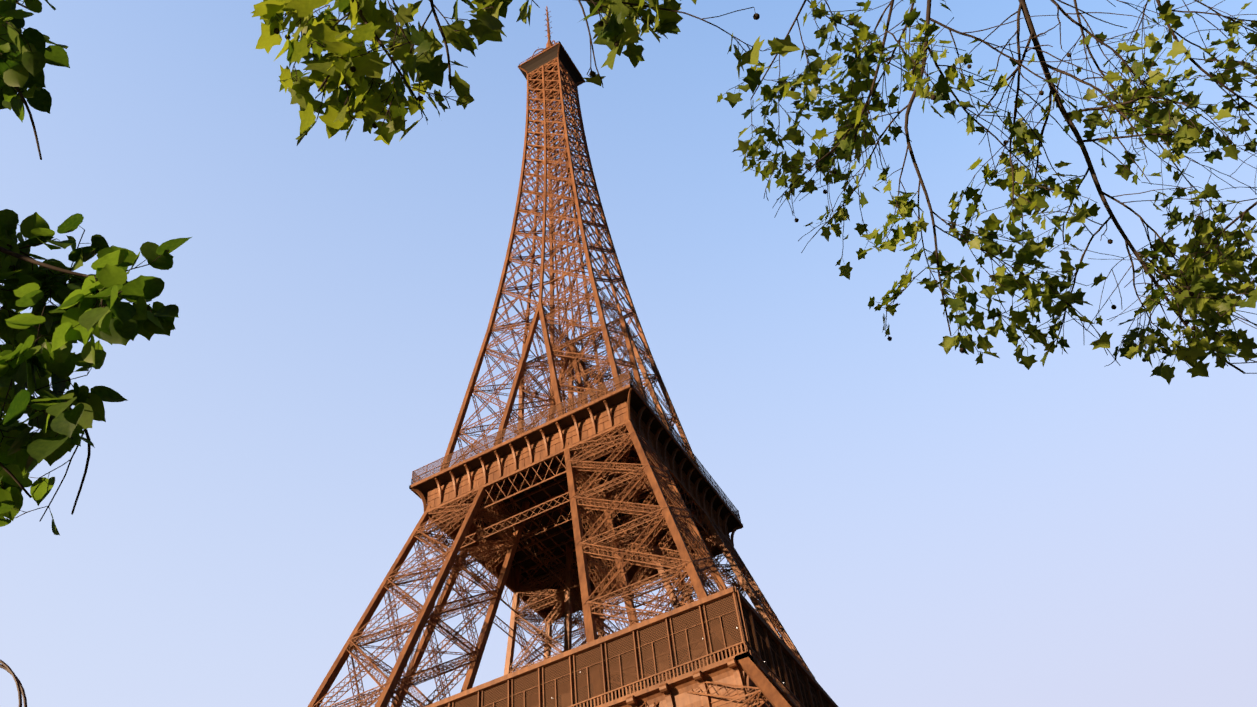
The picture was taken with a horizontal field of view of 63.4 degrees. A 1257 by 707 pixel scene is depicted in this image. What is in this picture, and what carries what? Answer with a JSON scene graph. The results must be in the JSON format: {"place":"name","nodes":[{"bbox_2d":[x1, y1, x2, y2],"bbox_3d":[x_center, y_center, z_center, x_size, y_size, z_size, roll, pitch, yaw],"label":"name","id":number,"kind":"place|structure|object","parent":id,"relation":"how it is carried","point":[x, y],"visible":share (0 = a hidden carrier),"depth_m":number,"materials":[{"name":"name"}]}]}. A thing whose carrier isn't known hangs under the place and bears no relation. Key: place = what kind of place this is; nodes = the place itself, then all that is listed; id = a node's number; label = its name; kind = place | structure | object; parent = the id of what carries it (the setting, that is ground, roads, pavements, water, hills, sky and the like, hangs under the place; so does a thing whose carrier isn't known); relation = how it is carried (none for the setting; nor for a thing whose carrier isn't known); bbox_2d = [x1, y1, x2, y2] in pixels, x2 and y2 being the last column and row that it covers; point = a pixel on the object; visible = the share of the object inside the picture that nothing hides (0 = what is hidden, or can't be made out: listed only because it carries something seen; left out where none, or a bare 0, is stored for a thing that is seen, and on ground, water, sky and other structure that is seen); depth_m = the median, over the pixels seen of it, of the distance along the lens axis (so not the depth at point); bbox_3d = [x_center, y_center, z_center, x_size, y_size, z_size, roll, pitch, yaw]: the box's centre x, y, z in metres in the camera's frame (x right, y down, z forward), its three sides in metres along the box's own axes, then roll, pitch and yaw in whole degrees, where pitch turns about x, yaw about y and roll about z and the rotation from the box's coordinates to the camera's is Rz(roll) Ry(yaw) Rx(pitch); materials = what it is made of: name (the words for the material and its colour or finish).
{"place":"outdoors","nodes":[
{"label":"outdoors","id":0,"kind":"place"},
{"bbox_2d":[0,0,1256,706],"label":"sky","id":1,"kind":"structure","parent":0,"point":[924,525],"materials":[{"name":"blue"}]},
{"label":"ground","id":2,"kind":"structure","parent":0,"visible":0},
{"bbox_2d":[0,660,26,706],"bbox_3d":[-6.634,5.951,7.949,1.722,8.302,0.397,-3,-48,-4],"label":"street lamp","id":3,"kind":"object","parent":2,"relation":"on","point":[8,669],"visible":1,"depth_m":10.68,"materials":[{"name":"brown metal"}]},
{"bbox_2d":[0,0,191,534],"bbox_3d":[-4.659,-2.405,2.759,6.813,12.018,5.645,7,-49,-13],"label":"lime tree","id":4,"kind":"object","parent":2,"relation":"on","point":[36,354],"visible":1,"depth_m":3.98,"materials":[{"name":"green plant"}]},
{"bbox_2d":[308,6,837,706],"bbox_3d":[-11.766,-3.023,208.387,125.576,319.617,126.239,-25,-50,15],"label":"eiffel tower","id":5,"kind":"structure","parent":2,"relation":"on","point":[566,508],"depth_m":161.09,"materials":[{"name":"metal"}]},
{"bbox_2d":[251,0,1256,383],"bbox_3d":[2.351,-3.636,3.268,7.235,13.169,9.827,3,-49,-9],"label":"plane tree","id":6,"kind":"object","parent":2,"relation":"on","point":[1197,288],"visible":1,"depth_m":5.85,"materials":[{"name":"green plant"}]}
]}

